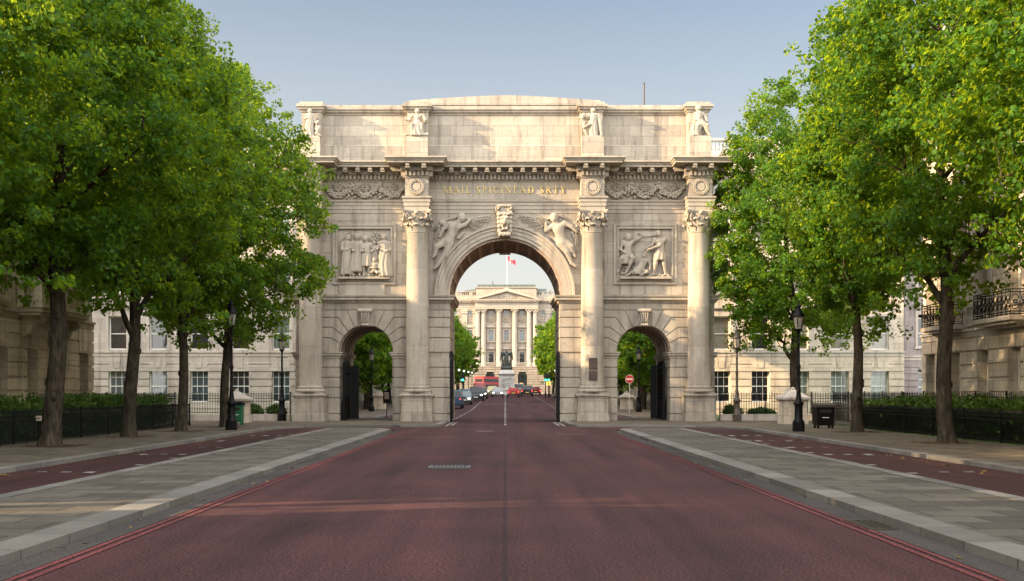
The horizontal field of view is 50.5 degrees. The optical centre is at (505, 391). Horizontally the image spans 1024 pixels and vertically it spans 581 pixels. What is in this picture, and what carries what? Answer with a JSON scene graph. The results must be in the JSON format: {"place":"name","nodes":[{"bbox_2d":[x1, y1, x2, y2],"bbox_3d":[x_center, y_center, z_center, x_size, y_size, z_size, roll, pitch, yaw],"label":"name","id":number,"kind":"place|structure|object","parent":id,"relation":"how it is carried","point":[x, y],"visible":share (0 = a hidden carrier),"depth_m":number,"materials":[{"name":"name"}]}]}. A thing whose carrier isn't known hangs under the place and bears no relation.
{"place":"outdoors","nodes":[
{"label":"outdoors","id":0,"kind":"place"},
{"bbox_2d":[0,430,314,493],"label":"cycle track","id":1,"kind":"structure","parent":0,"point":[21,480],"depth_m":24.59,"materials":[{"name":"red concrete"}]},
{"bbox_2d":[0,396,439,466],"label":"pavement","id":2,"kind":"structure","parent":0,"point":[11,454],"depth_m":36.03,"materials":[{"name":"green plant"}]},
{"bbox_2d":[19,444,88,446],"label":"tree pit soil","id":3,"kind":"object","parent":2,"relation":"on","point":[66,445],"visible":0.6,"depth_m":29.99,"materials":[{"name":"soil"}]},
{"bbox_2d":[0,0,252,445],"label":"plane tree","id":4,"kind":"object","parent":3,"relation":"on","point":[69,231],"visible":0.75,"depth_m":29.86,"materials":[{"name":"green plant"}]},
{"bbox_2d":[0,0,123,291],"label":"plane tree","id":5,"kind":"object","parent":2,"relation":"on","point":[21,15],"visible":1,"depth_m":24.27,"materials":[{"name":"green plant"}]},
{"bbox_2d":[0,392,175,442],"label":"hedge","id":6,"kind":"object","parent":2,"relation":"on","point":[75,401],"visible":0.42,"depth_m":37.78,"materials":[{"name":"green plant"}]},
{"bbox_2d":[0,403,190,444],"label":"iron railing","id":7,"kind":"object","parent":2,"relation":"on","point":[68,413],"visible":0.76,"depth_m":37.24,"materials":[{"name":"black metal"}]},
{"bbox_2d":[32,392,175,420],"bbox_3d":[-17.400,0.759,48.600,0.076,1.510,17.266,0,0,0],"label":"iron railing","id":8,"kind":"object","parent":2,"relation":"on","point":[171,396],"visible":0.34,"depth_m":52.68,"materials":[{"name":"metal"}]},
{"bbox_2d":[158,430,204,431],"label":"tree pit soil","id":9,"kind":"object","parent":2,"relation":"on","point":[181,431],"visible":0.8,"depth_m":41.36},
{"bbox_2d":[100,27,293,430],"bbox_3d":[-12.036,-6.228,42.132,8.267,15.532,6.555,0,0,-34],"label":"plane tree","id":10,"kind":"object","parent":9,"relation":"on","point":[248,226],"visible":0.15,"depth_m":41.92,"materials":[{"name":"green plant"}]},
{"bbox_2d":[97,392,290,420],"bbox_3d":[-17.175,0.774,57.400,11.726,1.580,0.320,0,0,0],"label":"iron railing","id":11,"kind":"object","parent":2,"relation":"on","point":[216,417],"visible":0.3,"depth_m":57.34,"materials":[{"name":"black metal"}]},
{"bbox_2d":[224,298,238,429],"bbox_3d":[-10.900,-1.106,43.200,0.471,5.240,0.471,0,0,45],"label":"street lamp","id":12,"kind":"object","parent":2,"relation":"on","point":[231,419],"visible":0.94,"depth_m":43.11,"materials":[{"name":"black metal"}]},
{"bbox_2d":[235,401,244,424],"bbox_3d":[-12.363,0.979,50.200,0.520,1.070,0.520,0,0,0],"label":"litter bin","id":13,"kind":"object","parent":2,"relation":"on","point":[239,410],"visible":0.61,"depth_m":49.99,"materials":[{"name":"metal"}]},
{"bbox_2d":[276,331,287,420],"bbox_3d":[-11.650,-0.886,56.600,0.471,4.800,0.471,0,0,-45],"label":"street lamp","id":14,"kind":"object","parent":2,"relation":"on","point":[281,415],"visible":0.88,"depth_m":56.50,"materials":[{"name":"black metal"}]},
{"bbox_2d":[368,346,374,411],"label":"street lamp","id":15,"kind":"object","parent":2,"relation":"on","point":[371,353],"visible":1,"depth_m":83.89,"materials":[{"name":"black metal"}]},
{"bbox_2d":[353,331,392,393],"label":"avenue tree","id":16,"kind":"object","parent":2,"relation":"on","point":[364,347],"visible":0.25,"depth_m":87.66,"materials":[{"name":"green plant"}]},
{"bbox_2d":[357,339,392,408],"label":"avenue tree","id":17,"kind":"object","parent":2,"relation":"on","point":[387,369],"visible":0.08,"depth_m":94.78,"materials":[{"name":"green plant"}]},
{"bbox_2d":[359,344,391,404],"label":"avenue tree","id":18,"kind":"object","parent":2,"relation":"on","point":[384,383],"depth_m":101.82,"materials":[{"name":"green plant"}]},
{"bbox_2d":[383,390,389,417],"bbox_3d":[-6.937,0.714,63.511,0.420,1.600,0.074,0,0,0],"label":"notice board","id":19,"kind":"object","parent":2,"relation":"on","point":[386,396],"visible":1,"depth_m":63.48,"materials":[{"name":"black metal"}]},
{"bbox_2d":[454,316,461,361],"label":"avenue tree","id":20,"kind":"object","parent":2,"relation":"on","point":[457,352],"visible":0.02,"depth_m":135.99,"materials":[{"name":"green plant"}]},
{"bbox_2d":[455,317,466,373],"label":"avenue tree","id":21,"kind":"object","parent":2,"relation":"on","point":[460,345],"visible":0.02,"depth_m":147.89,"materials":[{"name":"green plant"}]},
{"bbox_2d":[454,316,477,378],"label":"avenue tree","id":22,"kind":"object","parent":2,"relation":"on","point":[466,360],"visible":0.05,"depth_m":159.85,"materials":[{"name":"green plant"}]},
{"bbox_2d":[454,312,477,379],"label":"avenue tree","id":23,"kind":"object","parent":2,"relation":"on","point":[462,369],"visible":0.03,"depth_m":172.26,"materials":[{"name":"green plant"}]},
{"bbox_2d":[455,330,479,383],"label":"avenue tree","id":24,"kind":"object","parent":2,"relation":"on","point":[474,339],"depth_m":198.67,"materials":[{"name":"green plant"}]},
{"bbox_2d":[456,328,485,389],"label":"avenue tree","id":25,"kind":"object","parent":2,"relation":"on","point":[475,365],"visible":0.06,"depth_m":211.67,"materials":[{"name":"green plant"}]},
{"label":"tree pit soil","id":26,"kind":"structure","parent":2,"relation":"on","visible":0},
{"bbox_2d":[25,0,259,436],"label":"plane tree","id":27,"kind":"object","parent":26,"relation":"on","point":[179,243],"visible":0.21,"depth_m":36.34,"materials":[{"name":"green plant"}]},
{"label":"tree pit soil","id":28,"kind":"structure","parent":2,"relation":"on","visible":0},
{"bbox_2d":[142,62,339,426],"bbox_3d":[-11.670,-6.431,47.537,9.049,15.917,11.327,0,0,0],"label":"plane tree","id":29,"kind":"object","parent":28,"relation":"on","point":[267,277],"visible":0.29,"depth_m":46.46,"materials":[{"name":"green plant"}]},
{"bbox_2d":[219,389,253,422],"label":"stone pier","id":30,"kind":"structure","parent":0,"point":[244,398],"depth_m":53.11,"materials":[{"name":"stone"}]},
{"bbox_2d":[373,390,385,408],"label":"stone pier","id":31,"kind":"structure","parent":0,"point":[378,400],"depth_m":94.47,"materials":[{"name":"stone"}]},
{"bbox_2d":[2,0,943,294],"label":"sky","id":32,"kind":"structure","parent":0,"point":[329,52],"materials":[{"name":"blue"}]},
{"bbox_2d":[454,256,554,393],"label":"palace","id":33,"kind":"structure","parent":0,"point":[498,319],"depth_m":239.06,"materials":[{"name":"stone"}]},
{"bbox_2d":[518,372,526,393],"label":"arched door","id":34,"kind":"structure","parent":33,"relation":"in","point":[522,376],"depth_m":238.72,"materials":[{"name":"black glass"}]},
{"bbox_2d":[2,394,1008,580],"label":"road","id":35,"kind":"structure","parent":0,"point":[592,504],"depth_m":12.99,"materials":[{"name":"red asphalt"}]},
{"bbox_2d":[0,431,399,580],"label":"gutter","id":36,"kind":"object","parent":35,"relation":"on","point":[14,568],"visible":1,"depth_m":13.16,"materials":[{"name":"grey concrete"}]},
{"bbox_2d":[4,430,404,580],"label":"road marking","id":37,"kind":"object","parent":35,"relation":"on","point":[68,562],"visible":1,"depth_m":12.64,"materials":[{"name":"red paint"}]},
{"bbox_2d":[0,413,447,473],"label":"kerb","id":38,"kind":"structure","parent":35,"relation":"on","point":[30,465],"depth_m":30.47,"materials":[{"name":"stone"}]},
{"bbox_2d":[428,465,470,467],"bbox_3d":[-1.180,1.587,23.000,0.880,0.014,0.750,0,0,0],"label":"drain grate","id":39,"kind":"object","parent":35,"relation":"on","point":[449,466],"visible":1,"depth_m":23.04,"materials":[{"name":"metal"}]},
{"bbox_2d":[454,390,465,407],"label":"parked van","id":40,"kind":"object","parent":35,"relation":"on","point":[459,399],"visible":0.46,"depth_m":98.80,"materials":[{"name":"blue paint"}]},
{"bbox_2d":[462,391,473,403],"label":"parked car","id":41,"kind":"object","parent":35,"relation":"on","point":[468,395],"visible":0.51,"depth_m":116.15,"materials":[{"name":"grey paint"}]},
{"bbox_2d":[470,387,485,400],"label":"parked car","id":42,"kind":"object","parent":35,"relation":"on","point":[478,392],"visible":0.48,"depth_m":134.90,"materials":[{"name":"black paint"}]},
{"bbox_2d":[474,376,498,387],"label":"bus","id":43,"kind":"object","parent":35,"relation":"on","point":[490,381],"visible":0.17,"depth_m":226.53,"materials":[{"name":"red paint"}]},
{"bbox_2d":[0,429,992,558],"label":"fallen leaves","id":44,"kind":"object","parent":35,"relation":"on","point":[72,444],"visible":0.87,"depth_m":30.98,"materials":[{"name":"brown plant"}]},
{"bbox_2d":[502,431,507,580],"bbox_3d":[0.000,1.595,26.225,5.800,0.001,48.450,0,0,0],"label":"road seam","id":45,"kind":"object","parent":35,"relation":"on","point":[504,573],"visible":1,"depth_m":12.86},
{"bbox_2d":[497,349,515,394],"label":"monument","id":46,"kind":"object","parent":35,"relation":"on","point":[506,373],"visible":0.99,"depth_m":188.69,"materials":[{"name":"stone"}]},
{"bbox_2d":[520,385,533,395],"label":"moving car","id":47,"kind":"object","parent":35,"relation":"on","point":[526,389],"visible":0.91,"depth_m":170.75,"materials":[{"name":"black paint"}]},
{"bbox_2d":[546,394,1023,473],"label":"kerb","id":48,"kind":"structure","parent":35,"relation":"on","point":[995,466],"depth_m":30.66,"materials":[{"name":"stone"}]},
{"bbox_2d":[606,430,1006,580],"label":"road marking","id":49,"kind":"object","parent":35,"relation":"on","point":[941,562],"visible":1,"depth_m":12.55,"materials":[{"name":"red paint"}]},
{"bbox_2d":[611,431,1023,580],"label":"gutter","id":50,"kind":"object","parent":35,"relation":"on","point":[1004,571],"visible":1,"depth_m":12.40,"materials":[{"name":"grey concrete"}]},
{"bbox_2d":[844,519,898,529],"bbox_3d":[4.380,1.587,13.000,0.360,0.014,0.900,0,0,0],"label":"drain grate","id":51,"kind":"object","parent":50,"relation":"on","point":[870,524],"visible":1,"depth_m":12.96,"materials":[{"name":"grey metal"}]},
{"bbox_2d":[619,391,634,409],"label":"stone pier","id":52,"kind":"structure","parent":0,"point":[624,401],"depth_m":92.50,"materials":[{"name":"stone"}]},
{"bbox_2d":[552,394,1023,466],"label":"pavement","id":53,"kind":"structure","parent":0,"point":[1007,454],"depth_m":36.03,"materials":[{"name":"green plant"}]},
{"bbox_2d":[530,320,554,393],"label":"avenue tree","id":54,"kind":"object","parent":53,"relation":"on","point":[534,352],"visible":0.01,"depth_m":211.43,"materials":[{"name":"green plant"}]},
{"bbox_2d":[530,321,555,378],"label":"avenue tree","id":55,"kind":"object","parent":53,"relation":"on","point":[540,360],"visible":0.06,"depth_m":172.46,"materials":[{"name":"green plant"}]},
{"bbox_2d":[533,332,554,384],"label":"avenue tree","id":56,"kind":"object","parent":53,"relation":"on","point":[542,370],"visible":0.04,"depth_m":185.73,"materials":[{"name":"green plant"}]},
{"bbox_2d":[534,317,554,374],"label":"avenue tree","id":57,"kind":"object","parent":53,"relation":"on","point":[550,369],"visible":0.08,"depth_m":159.48,"materials":[{"name":"green plant"}]},
{"bbox_2d":[538,309,555,372],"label":"avenue tree","id":58,"kind":"object","parent":53,"relation":"on","point":[545,337],"visible":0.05,"depth_m":135.94,"materials":[{"name":"green plant"}]},
{"bbox_2d":[543,323,555,360],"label":"avenue tree","id":59,"kind":"object","parent":53,"relation":"on","point":[553,355],"visible":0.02,"depth_m":124.28,"materials":[{"name":"green plant"}]},
{"bbox_2d":[617,372,637,392],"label":"avenue tree","id":60,"kind":"object","parent":53,"relation":"on","point":[619,382],"depth_m":109.67,"materials":[{"name":"green plant"}]},
{"bbox_2d":[617,342,648,405],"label":"avenue tree","id":61,"kind":"object","parent":53,"relation":"on","point":[641,387],"depth_m":101.89,"materials":[{"name":"green plant"}]},
{"bbox_2d":[617,340,649,408],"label":"avenue tree","id":62,"kind":"object","parent":53,"relation":"on","point":[620,364],"visible":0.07,"depth_m":94.67,"materials":[{"name":"green plant"}]},
{"bbox_2d":[617,331,656,390],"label":"avenue tree","id":63,"kind":"object","parent":53,"relation":"on","point":[642,342],"visible":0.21,"depth_m":87.61,"materials":[{"name":"green plant"}]},
{"bbox_2d":[636,346,642,411],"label":"street lamp","id":64,"kind":"object","parent":53,"relation":"on","point":[638,397],"visible":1,"depth_m":81.90,"materials":[{"name":"black metal"}]},
{"bbox_2d":[731,327,742,421],"bbox_3d":[11.750,-0.906,55.000,0.471,4.840,0.471,0,0,45],"label":"street lamp","id":65,"kind":"object","parent":53,"relation":"on","point":[736,415],"visible":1,"depth_m":54.90,"materials":[{"name":"black metal"}]},
{"bbox_2d":[745,406,776,413],"bbox_3d":[14.380,1.154,61.045,1.766,0.720,1.810,0,0,0],"label":"round shrub","id":66,"kind":"object","parent":53,"relation":"on","point":[761,409],"visible":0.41,"depth_m":60.67,"materials":[{"name":"green plant"}]},
{"bbox_2d":[791,301,805,431],"bbox_3d":[11.250,-0.986,41.600,0.471,5.000,0.471,0,0,45],"label":"street lamp","id":67,"kind":"object","parent":53,"relation":"on","point":[798,423],"visible":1,"depth_m":41.50,"materials":[{"name":"black metal"}]},
{"bbox_2d":[719,392,909,420],"bbox_3d":[17.425,0.774,57.400,12.226,1.580,0.320,0,0,0],"label":"iron railing","id":68,"kind":"object","parent":53,"relation":"on","point":[754,417],"visible":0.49,"depth_m":57.38,"materials":[{"name":"metal"}]},
{"bbox_2d":[811,403,835,427],"bbox_3d":[13.264,0.989,45.200,0.840,1.050,0.680,0,0,0],"label":"litter bin","id":69,"kind":"object","parent":53,"relation":"on","point":[823,414],"visible":0.93,"depth_m":44.91,"materials":[{"name":"black metal"}]},
{"bbox_2d":[812,402,851,426],"bbox_3d":[14.600,0.984,48.100,0.076,1.060,5.876,0,0,-3],"label":"iron railing","id":70,"kind":"object","parent":53,"relation":"on","point":[846,407],"visible":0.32,"depth_m":47.35,"materials":[{"name":"metal"}]},
{"bbox_2d":[863,396,913,427],"bbox_3d":[16.103,0.855,44.912,2.646,1.400,3.675,0,0,0],"label":"hedge","id":71,"kind":"object","parent":53,"relation":"on","point":[870,401],"visible":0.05,"depth_m":45.09,"materials":[{"name":"green plant"}]},
{"bbox_2d":[833,391,1023,421],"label":"iron railing","id":72,"kind":"object","parent":53,"relation":"on","point":[847,397],"visible":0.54,"depth_m":50.67,"materials":[{"name":"black metal"}]},
{"bbox_2d":[908,441,974,443],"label":"tree pit soil","id":73,"kind":"object","parent":53,"relation":"on","point":[927,442],"visible":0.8,"depth_m":31.74,"materials":[{"name":"soil"}]},
{"bbox_2d":[783,0,1023,442],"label":"plane tree","id":74,"kind":"object","parent":73,"relation":"on","point":[917,193],"visible":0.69,"depth_m":31.82,"materials":[{"name":"green plant"}]},
{"bbox_2d":[863,404,1023,444],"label":"iron railing","id":75,"kind":"object","parent":53,"relation":"on","point":[883,422],"visible":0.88,"depth_m":37.23,"materials":[{"name":"black metal"}]},
{"bbox_2d":[880,392,1023,443],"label":"hedge","id":76,"kind":"object","parent":53,"relation":"on","point":[986,403],"visible":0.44,"depth_m":35.14,"materials":[{"name":"green plant"}]},
{"bbox_2d":[887,0,1023,269],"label":"plane tree","id":77,"kind":"object","parent":53,"relation":"on","point":[992,36],"visible":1,"depth_m":24.67,"materials":[{"name":"green plant"}]},
{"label":"tree pit soil","id":78,"kind":"object","parent":53,"relation":"on","visible":0},
{"bbox_2d":[771,24,953,431],"bbox_3d":[13.530,-6.415,41.280,6.750,15.879,6.942,0,0,0],"label":"plane tree","id":79,"kind":"object","parent":78,"relation":"on","point":[842,264],"visible":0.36,"depth_m":40.62,"materials":[{"name":"green plant"}]},
{"label":"tree pit soil","id":80,"kind":"structure","parent":53,"relation":"on","visible":0},
{"bbox_2d":[702,74,902,389],"bbox_3d":[15.544,-7.391,56.294,10.898,17.866,11.207,0,0,39],"label":"plane tree","id":81,"kind":"object","parent":80,"relation":"on","point":[765,295],"visible":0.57,"depth_m":55.29,"materials":[{"name":"green plant"}]},
{"bbox_2d":[775,387,810,423],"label":"stone pier","id":82,"kind":"structure","parent":0,"point":[786,400],"depth_m":50.86,"materials":[{"name":"stone"}]},
{"bbox_2d":[696,430,1023,496],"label":"cycle track","id":83,"kind":"structure","parent":0,"point":[1007,482],"depth_m":24.25,"materials":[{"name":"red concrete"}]},
{"bbox_3d":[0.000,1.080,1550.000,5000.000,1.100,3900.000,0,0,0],"label":"ground","id":84,"kind":"structure","parent":0,"visible":0},
{"bbox_2d":[0,192,95,402],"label":"corner house","id":85,"kind":"structure","parent":84,"relation":"on","point":[24,350],"depth_m":42.11,"materials":[{"name":"beige stone"}]},
{"bbox_2d":[0,428,378,541],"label":"traffic island","id":86,"kind":"structure","parent":84,"relation":"on","point":[24,514],"depth_m":17.55,"materials":[{"name":"concrete"}]},
{"bbox_2d":[0,428,390,565],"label":"kerb","id":87,"kind":"structure","parent":86,"relation":"on","point":[23,546],"depth_m":15.34,"materials":[{"name":"stone"}]},
{"bbox_2d":[92,138,295,414],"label":"stone terrace","id":88,"kind":"structure","parent":84,"relation":"on","point":[257,371],"depth_m":70.93,"materials":[{"name":"white stone"}]},
{"bbox_2d":[110,371,125,395],"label":"window","id":89,"kind":"structure","parent":88,"relation":"in","point":[117,378],"depth_m":71.26,"materials":[{"name":"white glass"}]},
{"bbox_2d":[110,316,125,349],"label":"window","id":90,"kind":"structure","parent":88,"relation":"in","point":[117,327],"depth_m":71.26,"materials":[{"name":"grey glass"}]},
{"bbox_2d":[150,371,166,395],"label":"window","id":91,"kind":"structure","parent":88,"relation":"in","point":[158,379],"depth_m":71.26,"materials":[{"name":"white glass"}]},
{"bbox_2d":[150,316,166,349],"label":"window","id":92,"kind":"structure","parent":88,"relation":"in","point":[157,342],"depth_m":71.26,"materials":[{"name":"grey glass"}]},
{"bbox_2d":[191,371,207,401],"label":"window","id":93,"kind":"structure","parent":88,"relation":"in","point":[199,379],"depth_m":71.26,"materials":[{"name":"grey glass"}]},
{"bbox_2d":[191,316,207,349],"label":"window","id":94,"kind":"structure","parent":88,"relation":"in","point":[193,336],"depth_m":71.26,"materials":[{"name":"grey glass"}]},
{"bbox_2d":[233,371,248,395],"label":"window","id":95,"kind":"structure","parent":88,"relation":"in","point":[240,378],"depth_m":71.26,"materials":[{"name":"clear glass"}]},
{"bbox_2d":[273,371,289,401],"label":"window","id":96,"kind":"structure","parent":88,"relation":"in","point":[276,374],"depth_m":71.26,"materials":[{"name":"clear glass"}]},
{"bbox_2d":[273,316,289,349],"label":"window","id":97,"kind":"structure","parent":88,"relation":"in","point":[275,343],"depth_m":71.26,"materials":[{"name":"grey glass"}]},
{"bbox_2d":[359,383,392,400],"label":"avenue terrace","id":98,"kind":"structure","parent":84,"relation":"on","point":[361,396],"depth_m":143.03,"materials":[{"name":"beige stone"}]},
{"bbox_2d":[277,83,735,421],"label":"triumphal arch","id":99,"kind":"structure","parent":84,"relation":"on","point":[608,236],"depth_m":57.13,"materials":[{"name":"stone"}]},
{"bbox_2d":[304,109,321,136],"bbox_3d":[-10.081,-13.991,56.462,1.077,1.522,0.445,0,0,0],"label":"stone statue","id":100,"kind":"object","parent":99,"relation":"on","point":[309,118],"visible":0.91,"depth_m":56.34,"materials":[{"name":"stone"}]},
{"bbox_2d":[405,108,428,136],"bbox_3d":[-4.581,-13.991,56.420,1.270,1.521,0.706,0,0,0],"label":"stone statue","id":101,"kind":"object","parent":99,"relation":"on","point":[417,128],"visible":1,"depth_m":56.26,"materials":[{"name":"stone"}]},
{"bbox_2d":[579,108,602,136],"bbox_3d":[4.454,-14.011,56.456,1.270,1.563,0.404,0,0,0],"label":"stone statue","id":102,"kind":"object","parent":99,"relation":"on","point":[592,122],"visible":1,"depth_m":56.36,"materials":[{"name":"stone"}]},
{"bbox_2d":[688,105,710,136],"bbox_3d":[10.104,-14.071,56.452,1.111,1.683,0.592,0,0,0],"label":"stone statue","id":103,"kind":"object","parent":99,"relation":"on","point":[699,126],"visible":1,"depth_m":56.31,"materials":[{"name":"stone"}]},
{"bbox_2d":[617,383,649,400],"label":"avenue terrace","id":104,"kind":"structure","parent":84,"relation":"on","point":[634,392],"depth_m":145.71,"materials":[{"name":"beige stone"}]},
{"bbox_2d":[711,138,904,414],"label":"stone terrace","id":105,"kind":"structure","parent":84,"relation":"on","point":[761,371],"depth_m":70.93,"materials":[{"name":"beige stone"}]},
{"bbox_2d":[713,371,729,401],"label":"window","id":106,"kind":"structure","parent":105,"relation":"in","point":[722,378],"depth_m":71.26,"materials":[{"name":"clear glass"}]},
{"bbox_2d":[713,316,729,349],"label":"window","id":107,"kind":"structure","parent":105,"relation":"in","point":[720,322],"depth_m":71.26,"materials":[{"name":"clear glass"}]},
{"bbox_2d":[751,371,768,401],"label":"window","id":108,"kind":"structure","parent":105,"relation":"in","point":[760,379],"depth_m":71.26,"materials":[{"name":"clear glass"}]},
{"bbox_2d":[752,316,768,349],"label":"window","id":109,"kind":"structure","parent":105,"relation":"in","point":[758,347],"depth_m":71.26,"materials":[{"name":"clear glass"}]},
{"bbox_2d":[791,323,807,349],"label":"window","id":110,"kind":"structure","parent":105,"relation":"in","point":[804,328],"depth_m":71.26,"materials":[{"name":"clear glass"}]},
{"bbox_2d":[800,371,807,394],"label":"window","id":111,"kind":"structure","parent":105,"relation":"in","point":[803,374],"depth_m":71.26,"materials":[{"name":"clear glass"}]},
{"bbox_2d":[831,371,847,401],"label":"window","id":112,"kind":"structure","parent":105,"relation":"in","point":[839,379],"depth_m":71.26,"materials":[{"name":"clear glass"}]},
{"bbox_2d":[831,323,847,349],"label":"window","id":113,"kind":"structure","parent":105,"relation":"in","point":[837,343],"depth_m":71.26,"materials":[{"name":"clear glass"}]},
{"bbox_2d":[871,371,887,397],"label":"window","id":114,"kind":"structure","parent":105,"relation":"in","point":[879,379],"depth_m":71.26,"materials":[{"name":"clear glass"}]},
{"bbox_2d":[871,316,887,349],"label":"window","id":115,"kind":"structure","parent":105,"relation":"in","point":[882,344],"depth_m":71.26,"materials":[{"name":"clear glass"}]},
{"bbox_2d":[632,428,1023,545],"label":"traffic island","id":116,"kind":"structure","parent":84,"relation":"on","point":[1002,518],"depth_m":17.18,"materials":[{"name":"stone"}]},
{"bbox_2d":[620,428,1023,570],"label":"kerb","id":117,"kind":"structure","parent":116,"relation":"on","point":[1011,554],"depth_m":15.03,"materials":[{"name":"stone"}]},
{"bbox_2d":[904,235,922,395],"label":"recessed house","id":118,"kind":"structure","parent":84,"relation":"on","point":[913,367],"depth_m":80.00,"materials":[{"name":"beige stone"}]},
{"bbox_2d":[918,318,922,346],"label":"window","id":119,"kind":"structure","parent":118,"relation":"in","point":[919,319],"depth_m":80.26,"materials":[{"name":"white glass"}]},
{"bbox_2d":[920,26,1023,400],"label":"corner house","id":120,"kind":"structure","parent":84,"relation":"on","point":[987,355],"depth_m":41.72,"materials":[{"name":"beige stone"}]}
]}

